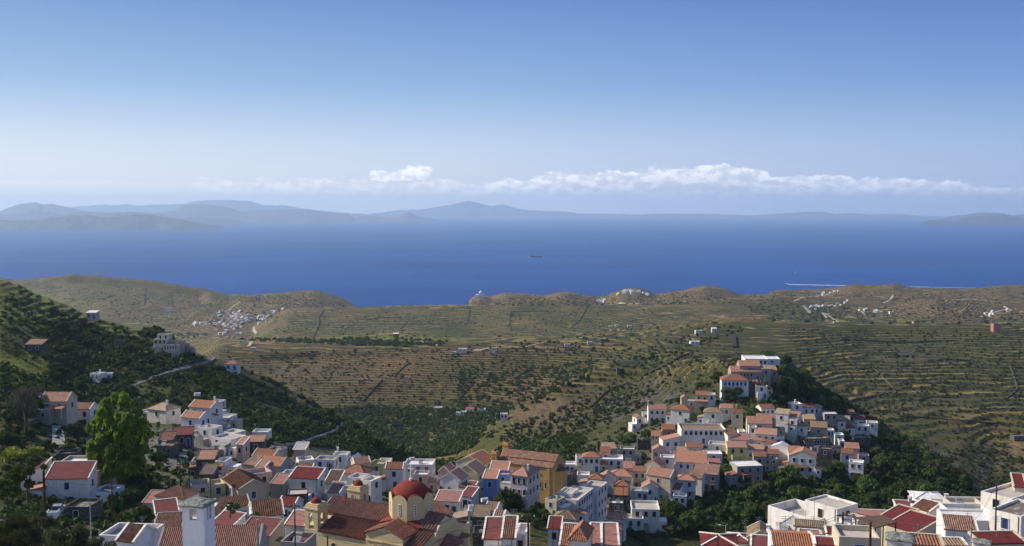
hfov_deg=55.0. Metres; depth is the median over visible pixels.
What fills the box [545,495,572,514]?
house
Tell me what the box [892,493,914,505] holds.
house
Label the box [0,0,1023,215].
sky
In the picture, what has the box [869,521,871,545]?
iron post
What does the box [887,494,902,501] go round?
leafy tree
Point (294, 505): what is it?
utility pole
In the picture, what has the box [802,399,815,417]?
house
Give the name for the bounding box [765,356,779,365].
house
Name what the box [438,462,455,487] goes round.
house
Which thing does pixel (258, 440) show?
house
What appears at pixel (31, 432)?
leafy tree
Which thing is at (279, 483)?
house
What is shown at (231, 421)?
house
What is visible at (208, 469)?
house
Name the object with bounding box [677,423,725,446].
school
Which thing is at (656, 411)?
house
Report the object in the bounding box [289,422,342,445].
road
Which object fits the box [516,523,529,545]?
house
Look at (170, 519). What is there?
house
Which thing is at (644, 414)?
house
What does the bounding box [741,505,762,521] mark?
leafy tree
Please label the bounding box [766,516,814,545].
house
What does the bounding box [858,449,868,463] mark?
house
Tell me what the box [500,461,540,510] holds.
house
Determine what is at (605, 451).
house
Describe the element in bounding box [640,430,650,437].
leafy tree
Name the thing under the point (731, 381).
house
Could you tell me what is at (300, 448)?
house
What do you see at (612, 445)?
house
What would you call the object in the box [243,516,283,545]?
house
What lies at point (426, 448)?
valley woodland
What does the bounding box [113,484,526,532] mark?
overhead cable
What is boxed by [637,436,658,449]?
retaining wall
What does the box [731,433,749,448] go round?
house
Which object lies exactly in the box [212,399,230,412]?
house
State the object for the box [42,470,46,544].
utility pole
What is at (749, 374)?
house
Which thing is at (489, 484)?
window
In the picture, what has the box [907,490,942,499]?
house
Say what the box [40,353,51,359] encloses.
leafy tree
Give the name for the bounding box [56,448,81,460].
house
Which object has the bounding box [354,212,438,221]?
hills
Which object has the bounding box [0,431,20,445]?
leafy tree
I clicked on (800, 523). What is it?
house
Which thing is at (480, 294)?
island chapel
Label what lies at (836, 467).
leafy tree
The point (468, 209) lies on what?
mountain
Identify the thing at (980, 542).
capped chimney
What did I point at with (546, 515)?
palm tree
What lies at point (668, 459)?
house
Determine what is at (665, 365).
dry stone wall
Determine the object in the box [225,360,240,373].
house
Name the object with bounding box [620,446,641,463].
house
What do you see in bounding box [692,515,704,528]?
leafy tree
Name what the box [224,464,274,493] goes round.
house
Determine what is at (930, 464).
olive tree
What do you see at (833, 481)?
leafy tree
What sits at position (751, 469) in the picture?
house
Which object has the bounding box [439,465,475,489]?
house
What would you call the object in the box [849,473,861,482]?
olive tree
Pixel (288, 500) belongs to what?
house
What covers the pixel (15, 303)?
leafy tree
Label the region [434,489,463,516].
house
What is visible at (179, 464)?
utility pole
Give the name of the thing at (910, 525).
overhead cable
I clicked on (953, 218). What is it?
hills
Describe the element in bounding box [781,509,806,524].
house
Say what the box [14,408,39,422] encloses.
olive tree
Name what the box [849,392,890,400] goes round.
dry stone wall
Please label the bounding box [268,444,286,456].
house
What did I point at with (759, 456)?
house
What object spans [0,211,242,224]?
hills
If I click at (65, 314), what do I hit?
leafy tree
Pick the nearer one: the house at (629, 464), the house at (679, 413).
the house at (629, 464)
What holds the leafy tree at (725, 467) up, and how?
on the ground
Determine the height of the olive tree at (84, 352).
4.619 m
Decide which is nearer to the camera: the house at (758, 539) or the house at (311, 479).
the house at (758, 539)
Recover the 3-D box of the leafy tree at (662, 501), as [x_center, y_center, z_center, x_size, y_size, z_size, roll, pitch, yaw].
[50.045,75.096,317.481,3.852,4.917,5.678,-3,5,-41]
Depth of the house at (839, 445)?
385.44 m
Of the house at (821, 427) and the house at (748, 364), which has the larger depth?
the house at (748, 364)
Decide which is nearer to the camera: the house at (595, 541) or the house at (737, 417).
the house at (595, 541)
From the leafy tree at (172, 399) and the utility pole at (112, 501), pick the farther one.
the leafy tree at (172, 399)
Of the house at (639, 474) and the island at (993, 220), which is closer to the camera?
the house at (639, 474)
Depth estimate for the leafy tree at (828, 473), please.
354.08 m
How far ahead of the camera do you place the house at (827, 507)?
159.19 m
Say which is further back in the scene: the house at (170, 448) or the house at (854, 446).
the house at (854, 446)
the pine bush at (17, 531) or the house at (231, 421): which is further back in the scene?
the house at (231, 421)
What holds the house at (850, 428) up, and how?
on the ground
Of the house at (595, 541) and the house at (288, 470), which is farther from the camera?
the house at (288, 470)
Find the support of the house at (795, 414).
on the ground
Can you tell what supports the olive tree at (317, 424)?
on the ground
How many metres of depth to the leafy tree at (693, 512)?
309.41 m
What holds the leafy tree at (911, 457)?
on the ground
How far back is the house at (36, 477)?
211.49 m
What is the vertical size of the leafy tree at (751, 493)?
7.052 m
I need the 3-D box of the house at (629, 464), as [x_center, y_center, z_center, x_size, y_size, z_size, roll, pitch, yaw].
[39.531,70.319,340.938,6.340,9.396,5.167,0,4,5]
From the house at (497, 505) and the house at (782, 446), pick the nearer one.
the house at (497, 505)
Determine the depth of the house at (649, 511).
289.74 m
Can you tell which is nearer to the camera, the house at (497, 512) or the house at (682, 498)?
the house at (497, 512)
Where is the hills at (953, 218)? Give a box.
[939,212,1023,220]
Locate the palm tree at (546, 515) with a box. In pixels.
[541,511,551,525]
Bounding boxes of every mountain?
[0,202,87,213]
[71,200,397,217]
[159,204,355,222]
[371,201,746,217]
[693,212,947,217]
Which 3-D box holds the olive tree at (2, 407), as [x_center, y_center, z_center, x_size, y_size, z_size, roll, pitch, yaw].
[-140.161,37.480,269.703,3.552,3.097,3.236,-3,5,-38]
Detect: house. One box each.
[21,456,52,490]
[24,339,47,354]
[29,460,97,498]
[31,393,53,424]
[39,391,77,425]
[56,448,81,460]
[61,450,116,483]
[64,498,102,520]
[77,399,98,423]
[86,310,99,320]
[87,484,124,501]
[90,369,106,382]
[96,465,109,488]
[99,518,163,545]
[107,372,112,378]
[113,340,125,346]
[114,522,159,545]
[141,489,163,509]
[143,409,146,416]
[146,400,181,423]
[152,497,179,520]
[153,338,174,353]
[154,486,200,510]
[154,510,181,526]
[157,333,171,340]
[157,431,177,444]
[157,440,178,457]
[158,523,267,545]
[161,344,180,356]
[171,339,184,353]
[171,426,194,448]
[180,407,211,430]
[185,342,194,352]
[188,396,223,424]
[188,449,219,475]
[188,477,225,496]
[191,454,195,465]
[194,423,222,445]
[199,463,218,479]
[201,472,224,497]
[210,432,245,458]
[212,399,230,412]
[214,494,249,519]
[215,457,241,479]
[215,498,236,517]
[215,510,246,524]
[218,467,269,500]
[222,413,242,430]
[222,429,245,434]
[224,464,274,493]
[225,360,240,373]
[235,436,250,463]
[243,453,260,469]
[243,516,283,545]
[248,498,284,536]
[249,434,266,457]
[251,447,283,456]
[252,429,271,439]
[254,459,271,468]
[255,454,293,474]
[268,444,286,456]
[269,467,290,498]
[280,495,303,522]
[280,526,315,545]
[282,469,293,472]
[284,509,311,536]
[287,488,307,506]
[288,466,325,501]
[292,439,309,458]
[293,456,318,468]
[296,453,314,462]
[315,451,338,474]
[323,469,353,501]
[326,476,346,501]
[333,447,350,467]
[342,464,375,484]
[347,453,361,465]
[347,472,369,484]
[350,456,379,475]
[361,475,381,502]
[371,459,387,474]
[378,461,405,490]
[380,458,391,461]
[405,458,435,479]
[413,470,437,491]
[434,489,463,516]
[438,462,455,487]
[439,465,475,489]
[453,505,472,526]
[455,449,490,468]
[458,348,466,353]
[461,459,487,501]
[463,486,479,509]
[465,407,473,411]
[469,480,478,486]
[471,502,492,537]
[473,523,483,545]
[482,468,499,503]
[482,516,502,545]
[486,500,502,514]
[489,460,510,470]
[492,346,496,352]
[492,501,510,515]
[499,470,512,492]
[500,412,507,422]
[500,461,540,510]
[500,508,518,545]
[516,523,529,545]
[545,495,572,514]
[547,515,562,545]
[554,510,580,522]
[557,486,578,497]
[558,522,576,545]
[559,485,593,522]
[566,461,574,473]
[567,520,594,545]
[576,454,582,466]
[577,470,589,482]
[578,470,604,485]
[582,452,607,472]
[582,478,606,521]
[589,515,602,545]
[598,506,627,541]
[600,446,610,456]
[600,453,622,470]
[600,470,615,494]
[600,522,619,545]
[601,442,616,454]
[607,499,623,513]
[609,519,622,545]
[611,466,633,492]
[613,486,628,511]
[614,479,630,499]
[616,368,620,374]
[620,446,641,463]
[623,461,634,470]
[626,514,643,530]
[628,413,643,431]
[630,500,666,533]
[631,487,647,499]
[633,466,646,486]
[641,479,664,503]
[642,411,646,423]
[642,466,677,497]
[644,457,665,470]
[647,401,665,425]
[651,430,660,436]
[651,444,671,458]
[659,433,680,452]
[660,454,673,468]
[661,424,675,435]
[665,404,693,424]
[669,482,684,498]
[670,489,686,507]
[673,451,676,469]
[676,450,706,474]
[677,441,687,449]
[678,471,696,500]
[680,394,688,404]
[685,442,702,450]
[687,391,709,411]
[689,341,699,344]
[689,471,705,496]
[693,463,719,491]
[697,407,723,423]
[699,531,738,545]
[703,448,721,463]
[707,453,720,466]
[708,392,714,407]
[708,440,725,451]
[711,327,716,332]
[719,374,748,401]
[719,400,732,421]
[723,428,739,441]
[724,460,762,487]
[725,441,752,460]
[727,520,748,545]
[728,366,763,380]
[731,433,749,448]
[732,406,742,428]
[736,360,760,368]
[737,429,745,432]
[741,355,772,364]
[746,416,780,435]
[746,517,772,545]
[748,422,756,438]
[748,443,763,459]
[749,425,776,443]
[750,523,767,545]
[752,451,766,471]
[753,434,764,443]
[754,365,770,386]
[755,385,772,400]
[755,399,774,413]
[756,413,784,441]
[762,435,775,447]
[764,448,787,460]
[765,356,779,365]
[766,455,786,471]
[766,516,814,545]
[768,499,824,529]
[769,441,788,457]
[771,365,784,386]
[774,408,795,442]
[775,520,793,530]
[777,432,783,442]
[779,418,807,441]
[781,445,800,464]
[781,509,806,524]
[788,399,802,414]
[789,446,821,480]
[790,411,800,423]
[793,510,828,535]
[794,433,829,453]
[797,516,821,534]
[799,438,818,451]
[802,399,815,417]
[802,414,815,428]
[805,490,857,524]
[807,421,827,435]
[812,525,835,545]
[814,404,827,420]
[818,445,832,467]
[821,412,845,431]
[824,525,831,535]
[827,428,834,443]
[830,436,844,453]
[832,516,879,545]
[833,432,843,444]
[838,411,857,433]
[839,517,854,524]
[841,448,859,470]
[844,439,859,458]
[844,513,866,524]
[846,409,855,420]
[846,424,854,435]
[848,459,863,476]
[850,434,870,448]
[853,415,865,423]
[857,423,868,435]
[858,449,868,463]
[858,508,885,545]
[866,420,877,436]
[880,504,919,545]
[886,509,936,545]
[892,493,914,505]
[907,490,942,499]
[908,525,944,545]
[911,498,940,515]
[930,490,948,502]
[936,509,989,535]
[939,503,989,513]
[940,511,978,545]
[942,531,968,545]
[943,497,979,503]
[949,493,980,501]
[968,523,1023,545]
[980,482,1023,509]
[989,495,1023,537]
[991,323,1000,331]
[1010,434,1023,440]
[1010,472,1023,492]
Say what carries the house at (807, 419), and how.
on the ground
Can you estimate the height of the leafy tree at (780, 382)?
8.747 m
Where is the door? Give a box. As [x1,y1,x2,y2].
[186,438,189,445]
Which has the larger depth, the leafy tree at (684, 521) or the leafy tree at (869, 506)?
the leafy tree at (869, 506)
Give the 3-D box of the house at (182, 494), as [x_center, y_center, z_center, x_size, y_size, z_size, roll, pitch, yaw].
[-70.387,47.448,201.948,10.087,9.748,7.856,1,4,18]
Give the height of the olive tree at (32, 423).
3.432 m
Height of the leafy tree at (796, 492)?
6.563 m
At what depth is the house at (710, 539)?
121.89 m
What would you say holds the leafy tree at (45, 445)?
on the ground
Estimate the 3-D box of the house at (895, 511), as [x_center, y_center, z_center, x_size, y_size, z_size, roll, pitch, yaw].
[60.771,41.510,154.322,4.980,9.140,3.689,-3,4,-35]
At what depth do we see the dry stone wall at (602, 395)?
630.11 m
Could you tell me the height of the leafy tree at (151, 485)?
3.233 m
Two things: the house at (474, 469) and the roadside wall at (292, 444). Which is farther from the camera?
the roadside wall at (292, 444)
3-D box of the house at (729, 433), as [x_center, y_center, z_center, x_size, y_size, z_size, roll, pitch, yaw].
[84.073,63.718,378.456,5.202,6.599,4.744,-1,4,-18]
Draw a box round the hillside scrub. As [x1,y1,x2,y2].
[31,284,1023,487]
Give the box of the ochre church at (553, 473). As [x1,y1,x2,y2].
[490,438,566,502]
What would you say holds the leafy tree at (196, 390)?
on the ground
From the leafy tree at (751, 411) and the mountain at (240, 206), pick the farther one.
the mountain at (240, 206)
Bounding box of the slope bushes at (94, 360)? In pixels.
[0,288,987,541]
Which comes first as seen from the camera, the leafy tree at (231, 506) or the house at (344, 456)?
the leafy tree at (231, 506)
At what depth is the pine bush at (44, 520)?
79.30 m
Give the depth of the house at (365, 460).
283.05 m
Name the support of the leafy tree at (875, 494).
on the ground
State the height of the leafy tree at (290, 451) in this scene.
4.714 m
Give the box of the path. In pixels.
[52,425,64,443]
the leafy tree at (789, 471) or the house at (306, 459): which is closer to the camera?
the house at (306, 459)
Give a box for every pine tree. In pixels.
[688,413,703,421]
[780,355,792,364]
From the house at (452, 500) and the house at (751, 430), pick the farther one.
the house at (751, 430)
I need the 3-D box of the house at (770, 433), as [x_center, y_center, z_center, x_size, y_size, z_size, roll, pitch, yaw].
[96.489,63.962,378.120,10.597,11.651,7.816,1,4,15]
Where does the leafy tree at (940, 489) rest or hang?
on the ground
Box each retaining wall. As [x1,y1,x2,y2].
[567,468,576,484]
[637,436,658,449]
[748,380,767,394]
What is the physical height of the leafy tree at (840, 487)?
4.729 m
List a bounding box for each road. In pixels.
[132,357,212,385]
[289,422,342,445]
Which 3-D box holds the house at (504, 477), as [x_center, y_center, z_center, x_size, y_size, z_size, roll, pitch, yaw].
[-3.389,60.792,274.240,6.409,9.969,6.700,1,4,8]
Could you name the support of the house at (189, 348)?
on the ground
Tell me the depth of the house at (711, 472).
344.07 m
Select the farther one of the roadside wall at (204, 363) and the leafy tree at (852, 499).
the roadside wall at (204, 363)
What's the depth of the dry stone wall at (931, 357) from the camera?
943.00 m
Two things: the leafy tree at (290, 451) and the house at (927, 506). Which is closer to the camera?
the house at (927, 506)
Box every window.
[64,482,69,489]
[73,510,78,517]
[200,487,205,494]
[215,487,220,494]
[251,491,256,498]
[301,482,305,487]
[487,481,491,487]
[517,539,522,545]
[551,532,556,539]
[817,507,823,517]
[992,498,999,507]
[1000,516,1008,529]
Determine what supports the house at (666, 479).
on the ground
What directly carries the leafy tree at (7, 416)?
on the ground
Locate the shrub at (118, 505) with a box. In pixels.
[107,494,124,512]
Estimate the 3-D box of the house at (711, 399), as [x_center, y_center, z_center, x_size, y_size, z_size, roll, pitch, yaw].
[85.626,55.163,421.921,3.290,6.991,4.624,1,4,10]
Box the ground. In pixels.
[0,274,1023,545]
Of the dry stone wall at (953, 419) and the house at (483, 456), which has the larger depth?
the dry stone wall at (953, 419)
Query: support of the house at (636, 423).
on the ground
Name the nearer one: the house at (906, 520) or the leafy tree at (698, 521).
the house at (906, 520)
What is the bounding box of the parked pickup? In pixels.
[46,503,65,519]
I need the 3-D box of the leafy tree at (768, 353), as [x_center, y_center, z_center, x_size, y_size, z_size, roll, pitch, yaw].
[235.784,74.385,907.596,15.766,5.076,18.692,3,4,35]
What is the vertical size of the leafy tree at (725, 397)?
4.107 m
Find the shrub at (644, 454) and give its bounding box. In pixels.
[638,451,646,457]
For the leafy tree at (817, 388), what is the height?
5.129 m
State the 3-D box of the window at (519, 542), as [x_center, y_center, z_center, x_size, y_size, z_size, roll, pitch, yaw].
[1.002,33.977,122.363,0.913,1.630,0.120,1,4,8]
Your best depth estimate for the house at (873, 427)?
439.62 m
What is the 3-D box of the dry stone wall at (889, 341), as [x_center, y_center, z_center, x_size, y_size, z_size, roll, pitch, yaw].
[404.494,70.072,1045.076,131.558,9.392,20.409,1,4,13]
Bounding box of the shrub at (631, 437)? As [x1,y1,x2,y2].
[616,432,637,442]
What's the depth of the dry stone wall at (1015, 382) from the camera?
817.24 m
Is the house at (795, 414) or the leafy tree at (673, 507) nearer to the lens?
the leafy tree at (673, 507)
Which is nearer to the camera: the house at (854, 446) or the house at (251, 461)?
the house at (251, 461)
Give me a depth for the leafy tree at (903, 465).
387.30 m
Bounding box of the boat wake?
[788,284,957,287]
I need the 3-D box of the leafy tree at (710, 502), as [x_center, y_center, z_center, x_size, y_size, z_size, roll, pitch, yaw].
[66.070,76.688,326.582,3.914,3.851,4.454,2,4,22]
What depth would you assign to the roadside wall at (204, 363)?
458.15 m
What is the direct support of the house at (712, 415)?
on the ground
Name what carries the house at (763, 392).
on the ground
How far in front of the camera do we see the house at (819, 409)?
422.72 m
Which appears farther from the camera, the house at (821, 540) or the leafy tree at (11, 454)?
the leafy tree at (11, 454)
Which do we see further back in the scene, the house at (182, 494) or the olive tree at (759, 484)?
the olive tree at (759, 484)
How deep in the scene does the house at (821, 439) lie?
384.02 m
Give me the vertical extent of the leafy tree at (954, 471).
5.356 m
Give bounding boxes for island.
[0,214,223,229]
[915,215,1023,224]
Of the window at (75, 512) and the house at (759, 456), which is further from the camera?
the house at (759, 456)
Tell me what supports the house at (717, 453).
on the ground
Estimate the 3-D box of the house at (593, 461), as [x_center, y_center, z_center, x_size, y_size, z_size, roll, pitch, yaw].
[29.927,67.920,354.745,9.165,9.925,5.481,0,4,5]
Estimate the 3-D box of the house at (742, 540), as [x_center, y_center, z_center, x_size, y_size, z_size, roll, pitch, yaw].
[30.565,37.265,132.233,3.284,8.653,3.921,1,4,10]
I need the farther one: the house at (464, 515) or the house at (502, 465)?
the house at (502, 465)
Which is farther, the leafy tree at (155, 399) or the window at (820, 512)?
the leafy tree at (155, 399)
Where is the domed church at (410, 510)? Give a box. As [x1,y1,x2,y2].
[303,464,469,545]
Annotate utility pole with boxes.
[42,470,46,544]
[89,502,91,537]
[111,476,113,525]
[176,460,183,486]
[185,450,191,481]
[289,503,299,545]
[521,514,534,545]
[837,512,848,523]
[970,521,971,545]
[994,478,997,529]
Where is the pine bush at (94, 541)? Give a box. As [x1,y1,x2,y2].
[87,536,116,545]
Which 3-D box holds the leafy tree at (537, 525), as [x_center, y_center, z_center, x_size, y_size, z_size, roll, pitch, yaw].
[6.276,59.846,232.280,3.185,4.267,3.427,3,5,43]
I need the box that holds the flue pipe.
[256,519,258,545]
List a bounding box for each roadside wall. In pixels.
[149,358,214,378]
[285,428,339,446]
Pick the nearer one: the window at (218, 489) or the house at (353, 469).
the window at (218, 489)
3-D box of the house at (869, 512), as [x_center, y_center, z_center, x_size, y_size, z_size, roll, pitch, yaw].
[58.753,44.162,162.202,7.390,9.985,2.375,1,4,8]
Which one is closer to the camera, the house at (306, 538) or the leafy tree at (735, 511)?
the house at (306, 538)
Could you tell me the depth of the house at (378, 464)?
284.03 m
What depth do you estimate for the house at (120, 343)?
476.32 m
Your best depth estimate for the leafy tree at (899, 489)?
333.96 m
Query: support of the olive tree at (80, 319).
on the ground
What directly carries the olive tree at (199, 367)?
on the ground
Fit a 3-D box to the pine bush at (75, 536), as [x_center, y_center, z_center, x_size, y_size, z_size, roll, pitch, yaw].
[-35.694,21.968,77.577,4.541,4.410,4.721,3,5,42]
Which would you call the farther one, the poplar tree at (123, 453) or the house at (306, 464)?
the house at (306, 464)
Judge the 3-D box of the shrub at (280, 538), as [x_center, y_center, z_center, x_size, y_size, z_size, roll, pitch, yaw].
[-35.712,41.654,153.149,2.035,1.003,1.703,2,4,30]
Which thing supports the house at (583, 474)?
on the ground
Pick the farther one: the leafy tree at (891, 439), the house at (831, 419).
the leafy tree at (891, 439)
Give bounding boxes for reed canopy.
[855,515,896,545]
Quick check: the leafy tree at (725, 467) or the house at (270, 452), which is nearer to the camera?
the house at (270, 452)
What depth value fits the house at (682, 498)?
323.23 m
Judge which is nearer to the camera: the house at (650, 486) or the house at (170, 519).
the house at (170, 519)
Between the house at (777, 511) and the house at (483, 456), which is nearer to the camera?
the house at (777, 511)
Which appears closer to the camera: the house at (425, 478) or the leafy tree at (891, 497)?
the house at (425, 478)
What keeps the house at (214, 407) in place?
on the ground
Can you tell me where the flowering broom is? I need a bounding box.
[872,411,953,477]
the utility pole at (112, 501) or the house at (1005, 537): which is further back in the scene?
the utility pole at (112, 501)
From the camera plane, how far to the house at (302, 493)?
223.78 m
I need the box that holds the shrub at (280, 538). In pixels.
[275,536,284,542]
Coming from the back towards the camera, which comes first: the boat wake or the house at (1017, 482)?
the boat wake
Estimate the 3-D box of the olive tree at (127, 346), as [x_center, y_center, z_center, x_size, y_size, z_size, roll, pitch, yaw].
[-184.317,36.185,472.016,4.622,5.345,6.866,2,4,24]
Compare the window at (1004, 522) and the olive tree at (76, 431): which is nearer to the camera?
the window at (1004, 522)
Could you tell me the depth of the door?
275.78 m
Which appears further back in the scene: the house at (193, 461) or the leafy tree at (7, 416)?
the leafy tree at (7, 416)
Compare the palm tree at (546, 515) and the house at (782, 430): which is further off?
the house at (782, 430)
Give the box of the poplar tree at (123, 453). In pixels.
[85,391,151,484]
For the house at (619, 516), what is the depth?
272.71 m
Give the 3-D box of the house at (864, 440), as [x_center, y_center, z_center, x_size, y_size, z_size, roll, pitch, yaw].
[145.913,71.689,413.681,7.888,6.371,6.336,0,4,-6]
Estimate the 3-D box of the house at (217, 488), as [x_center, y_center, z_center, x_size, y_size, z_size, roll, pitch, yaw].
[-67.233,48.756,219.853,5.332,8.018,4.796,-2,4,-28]
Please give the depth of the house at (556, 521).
210.26 m
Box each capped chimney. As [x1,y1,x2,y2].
[178,496,217,545]
[884,531,915,545]
[971,538,991,545]
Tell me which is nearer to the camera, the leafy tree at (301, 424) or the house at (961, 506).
the house at (961, 506)
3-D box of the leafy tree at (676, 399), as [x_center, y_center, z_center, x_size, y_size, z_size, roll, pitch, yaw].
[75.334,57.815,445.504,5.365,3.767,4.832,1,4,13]
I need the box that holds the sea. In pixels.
[0,218,1023,306]
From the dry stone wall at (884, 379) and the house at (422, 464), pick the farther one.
the dry stone wall at (884, 379)
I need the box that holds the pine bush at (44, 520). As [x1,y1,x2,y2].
[27,508,54,542]
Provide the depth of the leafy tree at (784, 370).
433.46 m
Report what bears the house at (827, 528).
on the ground
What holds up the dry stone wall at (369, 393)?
on the ground
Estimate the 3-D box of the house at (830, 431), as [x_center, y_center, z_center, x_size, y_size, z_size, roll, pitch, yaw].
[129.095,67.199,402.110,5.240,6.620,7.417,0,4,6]
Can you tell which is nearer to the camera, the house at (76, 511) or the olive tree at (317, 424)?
the house at (76, 511)
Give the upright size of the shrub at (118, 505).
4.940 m
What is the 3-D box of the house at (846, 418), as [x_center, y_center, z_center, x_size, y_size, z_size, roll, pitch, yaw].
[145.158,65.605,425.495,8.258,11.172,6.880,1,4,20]
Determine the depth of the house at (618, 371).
691.14 m
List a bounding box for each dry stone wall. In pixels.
[355,317,397,319]
[364,379,382,399]
[513,311,548,311]
[590,383,631,407]
[644,351,693,375]
[706,342,731,346]
[732,334,736,347]
[827,332,957,342]
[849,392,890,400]
[872,367,895,391]
[891,355,970,361]
[907,416,997,424]
[917,396,950,400]
[1006,365,1017,398]
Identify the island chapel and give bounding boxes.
[475,291,484,298]
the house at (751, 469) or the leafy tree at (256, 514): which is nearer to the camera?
the leafy tree at (256, 514)
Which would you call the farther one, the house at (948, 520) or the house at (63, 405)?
the house at (63, 405)
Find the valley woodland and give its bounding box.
[139,304,598,458]
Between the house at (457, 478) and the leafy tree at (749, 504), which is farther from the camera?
the leafy tree at (749, 504)
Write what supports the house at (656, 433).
on the ground
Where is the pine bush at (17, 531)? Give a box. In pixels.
[0,512,45,545]
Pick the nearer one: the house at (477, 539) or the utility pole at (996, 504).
the utility pole at (996, 504)
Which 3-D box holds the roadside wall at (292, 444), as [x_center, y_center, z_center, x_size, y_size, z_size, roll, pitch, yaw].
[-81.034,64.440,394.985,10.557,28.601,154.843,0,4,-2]
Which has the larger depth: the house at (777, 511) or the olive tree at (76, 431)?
the olive tree at (76, 431)
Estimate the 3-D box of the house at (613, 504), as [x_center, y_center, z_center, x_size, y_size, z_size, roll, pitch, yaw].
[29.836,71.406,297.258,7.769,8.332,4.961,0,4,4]
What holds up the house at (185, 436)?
on the ground
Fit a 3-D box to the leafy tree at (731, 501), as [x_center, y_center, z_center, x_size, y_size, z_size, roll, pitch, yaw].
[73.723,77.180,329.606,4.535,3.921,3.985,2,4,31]
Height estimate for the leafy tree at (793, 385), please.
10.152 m
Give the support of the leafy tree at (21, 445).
on the ground
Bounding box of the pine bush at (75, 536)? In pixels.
[39,523,90,545]
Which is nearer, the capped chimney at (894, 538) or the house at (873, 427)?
the capped chimney at (894, 538)
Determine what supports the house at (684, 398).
on the ground
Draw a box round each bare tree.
[5,383,45,432]
[717,353,731,367]
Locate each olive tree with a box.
[0,404,7,413]
[12,424,24,434]
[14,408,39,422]
[24,420,38,427]
[50,354,62,359]
[66,421,90,446]
[76,317,86,322]
[79,350,88,356]
[120,343,132,349]
[152,375,162,380]
[190,363,205,371]
[313,421,323,426]
[664,521,681,533]
[720,387,743,394]
[751,479,772,490]
[759,501,771,512]
[806,474,817,481]
[826,405,834,410]
[844,407,856,412]
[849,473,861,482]
[864,462,879,475]
[866,448,880,454]
[870,447,884,453]
[917,482,931,488]
[925,460,940,470]
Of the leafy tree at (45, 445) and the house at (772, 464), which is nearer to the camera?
the leafy tree at (45, 445)
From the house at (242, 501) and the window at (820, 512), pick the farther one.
the house at (242, 501)
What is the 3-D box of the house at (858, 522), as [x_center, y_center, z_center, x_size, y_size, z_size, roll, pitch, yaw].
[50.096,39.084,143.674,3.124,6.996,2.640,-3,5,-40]
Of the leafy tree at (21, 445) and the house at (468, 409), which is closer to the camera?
the leafy tree at (21, 445)
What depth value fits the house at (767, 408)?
401.53 m
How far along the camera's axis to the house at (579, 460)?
361.44 m
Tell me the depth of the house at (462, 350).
1077.68 m
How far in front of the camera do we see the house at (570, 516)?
225.62 m
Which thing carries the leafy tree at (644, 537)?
on the ground
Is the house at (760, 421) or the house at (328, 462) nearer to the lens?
the house at (328, 462)
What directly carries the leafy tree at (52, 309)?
on the ground
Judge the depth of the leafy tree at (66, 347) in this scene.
449.89 m
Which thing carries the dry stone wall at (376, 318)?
on the ground
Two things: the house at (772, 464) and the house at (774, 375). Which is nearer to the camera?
the house at (772, 464)
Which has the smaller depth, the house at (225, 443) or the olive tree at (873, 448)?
the house at (225, 443)
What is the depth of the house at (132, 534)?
108.20 m
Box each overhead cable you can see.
[113,478,292,509]
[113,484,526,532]
[296,513,525,534]
[333,518,523,542]
[530,517,840,545]
[843,513,970,525]
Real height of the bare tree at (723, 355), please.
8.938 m
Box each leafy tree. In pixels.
[0,411,16,422]
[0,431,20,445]
[0,445,9,455]
[0,446,43,464]
[0,479,21,509]
[5,460,47,502]
[7,391,46,420]
[7,441,25,448]
[11,301,20,307]
[21,427,38,439]
[35,387,48,393]
[37,440,51,455]
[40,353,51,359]
[48,306,56,315]
[59,344,72,351]
[60,312,69,316]
[118,488,141,505]
[121,477,135,486]
[127,385,137,393]
[128,465,155,482]
[129,504,155,522]
[130,483,149,493]
[146,481,158,490]
[147,451,168,466]
[148,396,160,404]
[168,397,177,402]
[171,371,180,377]
[194,388,203,392]
[219,502,240,517]
[246,512,262,520]
[266,439,272,447]
[268,420,280,428]
[287,448,293,457]
[295,421,305,428]
[491,488,524,512]
[526,513,537,526]
[529,501,544,513]
[531,518,543,532]
[535,507,549,523]
[635,530,645,536]
[637,533,650,544]
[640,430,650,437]
[650,419,658,426]
[660,498,670,507]
[663,499,684,516]
[672,396,679,403]
[673,513,696,530]
[687,508,702,517]
[692,500,703,508]
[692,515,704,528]
[696,382,705,388]
[705,498,715,505]
[707,503,728,516]
[710,371,723,381]
[720,463,731,474]
[721,395,730,400]
[725,497,738,505]
[728,505,745,519]
[738,475,751,483]
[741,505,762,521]
[742,485,759,501]
[743,407,763,415]
[744,502,762,513]
[759,350,776,355]
[770,390,778,398]
[774,375,788,387]
[774,478,789,486]
[775,465,799,477]
[776,364,792,376]
[781,377,799,395]
[787,485,809,498]
[790,390,804,401]
[792,371,806,386]
[796,368,809,374]
[814,384,821,391]
[823,470,834,476]
[827,490,841,497]
[829,462,847,474]
[829,477,841,488]
[833,483,846,492]
[839,429,850,440]
[845,497,859,503]
[855,474,880,493]
[861,504,875,508]
[865,495,876,503]
[870,491,878,498]
[872,453,892,465]
[880,488,888,496]
[883,435,900,444]
[886,451,902,460]
[887,483,909,496]
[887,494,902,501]
[888,477,899,481]
[890,469,901,476]
[896,460,914,470]
[905,453,916,463]
[908,444,916,449]
[909,483,916,489]
[919,484,936,491]
[921,467,938,477]
[923,450,935,459]
[933,476,951,487]
[933,486,946,495]
[946,466,960,476]
[954,474,972,486]
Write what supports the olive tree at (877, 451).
on the ground
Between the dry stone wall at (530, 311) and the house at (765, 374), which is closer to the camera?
the house at (765, 374)

